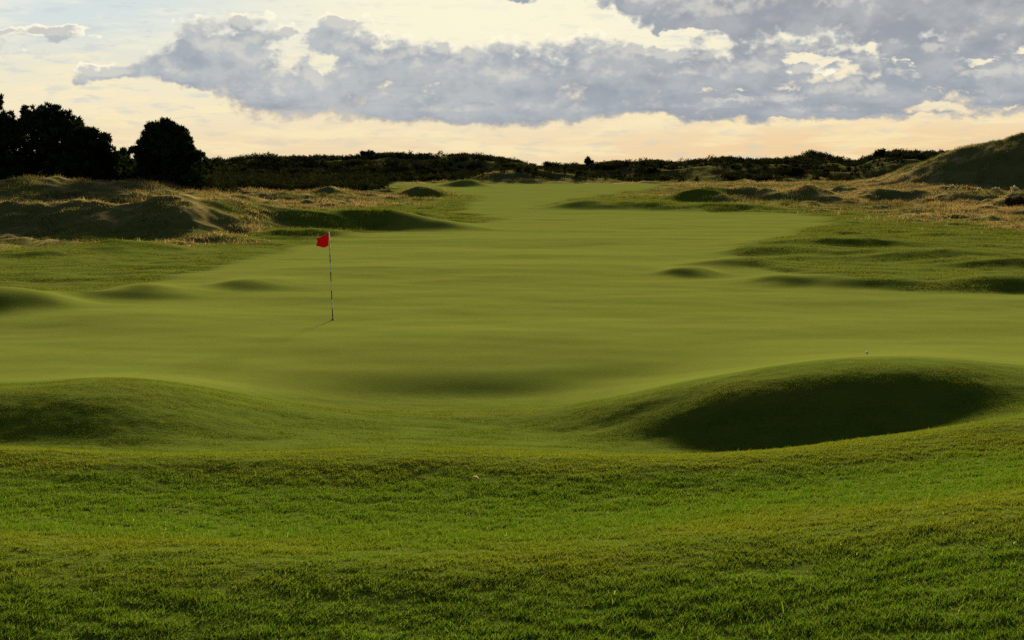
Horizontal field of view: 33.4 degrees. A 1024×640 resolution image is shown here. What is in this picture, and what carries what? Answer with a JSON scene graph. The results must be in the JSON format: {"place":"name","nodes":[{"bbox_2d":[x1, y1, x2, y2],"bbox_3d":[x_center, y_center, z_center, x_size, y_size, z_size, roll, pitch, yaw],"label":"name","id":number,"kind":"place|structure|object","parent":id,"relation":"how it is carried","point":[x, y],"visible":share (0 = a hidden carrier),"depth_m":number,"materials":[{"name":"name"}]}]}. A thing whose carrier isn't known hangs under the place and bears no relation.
{"place":"outdoors","nodes":[
{"label":"outdoors","id":0,"kind":"place"},
{"bbox_2d":[0,133,1023,639],"bbox_3d":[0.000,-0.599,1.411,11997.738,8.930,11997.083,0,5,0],"label":"ground","id":1,"kind":"structure","parent":0,"point":[522,297],"depth_m":33.35,"materials":[{"name":"green plant"}]},
{"bbox_2d":[0,93,41,179],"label":"pine tree","id":2,"kind":"object","parent":1,"relation":"on","point":[10,156],"visible":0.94,"depth_m":149.17,"materials":[{"name":"green plant"}]},
{"bbox_2d":[12,101,99,178],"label":"pine tree","id":3,"kind":"object","parent":1,"relation":"on","point":[43,128],"visible":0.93,"depth_m":150.02,"materials":[{"name":"green plant"}]},
{"bbox_2d":[36,115,131,181],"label":"pine tree","id":4,"kind":"object","parent":1,"relation":"on","point":[104,155],"visible":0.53,"depth_m":153.48,"materials":[{"name":"green plant"}]},
{"bbox_2d":[118,147,136,178],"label":"pine tree","id":5,"kind":"object","parent":1,"relation":"on","point":[122,150],"visible":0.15,"depth_m":157.32,"materials":[{"name":"green plant"}]},
{"bbox_2d":[115,117,219,189],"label":"pine tree","id":6,"kind":"object","parent":1,"relation":"on","point":[165,149],"visible":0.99,"depth_m":148.81,"materials":[{"name":"green plant"}]},
{"bbox_2d":[196,161,217,178],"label":"bush","id":7,"kind":"object","parent":1,"relation":"on","point":[209,167],"visible":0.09,"depth_m":164.19,"materials":[{"name":"green plant"}]},
{"bbox_2d":[316,232,334,319],"bbox_3d":[-4.578,-1.020,41.813,0.484,2.280,0.138,1,5,10],"label":"flagstick","id":8,"kind":"object","parent":1,"relation":"on","point":[322,241],"visible":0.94,"depth_m":41.72,"materials":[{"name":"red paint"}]},
{"bbox_2d":[359,149,375,156],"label":"bush","id":9,"kind":"object","parent":1,"relation":"on","point":[361,152],"visible":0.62,"depth_m":316.23,"materials":[{"name":"green plant"}]},
{"bbox_2d":[34,148,948,193],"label":"scrub","id":10,"kind":"object","parent":1,"relation":"on","point":[232,177],"visible":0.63,"depth_m":287.88,"materials":[{"name":"green plant"}]},
{"bbox_2d":[0,415,1023,639],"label":"foreground grass","id":11,"kind":"structure","parent":1,"relation":"on","point":[469,535],"depth_m":10.71,"materials":[{"name":"green plant"}]},
{"bbox_2d":[0,132,1023,249],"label":"dune grass","id":12,"kind":"structure","parent":1,"relation":"on","point":[939,204],"depth_m":144.14,"materials":[{"name":"green plant"}]},
{"bbox_2d":[0,185,1023,294],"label":"rough grass","id":13,"kind":"structure","parent":1,"relation":"on","point":[830,227],"depth_m":86.57,"materials":[{"name":"green plant"}]},
{"bbox_2d":[584,156,593,165],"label":"bush","id":14,"kind":"object","parent":1,"relation":"on","point":[588,160],"visible":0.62,"depth_m":320.36,"materials":[{"name":"green plant"}]},
{"bbox_2d":[645,166,660,174],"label":"bush","id":15,"kind":"object","parent":1,"relation":"on","point":[651,170],"visible":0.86,"depth_m":288.40,"materials":[{"name":"green plant"}]},
{"bbox_2d":[872,148,886,158],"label":"bush","id":16,"kind":"object","parent":1,"relation":"on","point":[880,152],"visible":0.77,"depth_m":316.12,"materials":[{"name":"green plant"}]},
{"bbox_2d":[947,184,956,191],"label":"shrub","id":17,"kind":"object","parent":1,"relation":"on","point":[951,187],"visible":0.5,"depth_m":171.52,"materials":[{"name":"green plant"}]},
{"bbox_2d":[991,187,1001,192],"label":"shrub","id":18,"kind":"object","parent":1,"relation":"on","point":[995,189],"visible":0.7,"depth_m":163.41,"materials":[{"name":"green plant"}]},
{"bbox_2d":[1003,195,1023,205],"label":"bush","id":19,"kind":"object","parent":1,"relation":"on","point":[1013,200],"visible":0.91,"depth_m":145.05,"materials":[{"name":"green plant"}]},
{"bbox_2d":[1010,185,1019,191],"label":"shrub","id":20,"kind":"object","parent":1,"relation":"on","point":[1014,188],"visible":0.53,"depth_m":171.33,"materials":[{"name":"green plant"}]},
{"bbox_2d":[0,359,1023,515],"bbox_3d":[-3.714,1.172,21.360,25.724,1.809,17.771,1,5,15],"label":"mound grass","id":21,"kind":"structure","parent":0,"point":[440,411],"depth_m":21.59,"materials":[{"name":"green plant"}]},
{"bbox_2d":[0,0,1023,165],"label":"sky","id":22,"kind":"structure","parent":0,"point":[538,82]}
]}

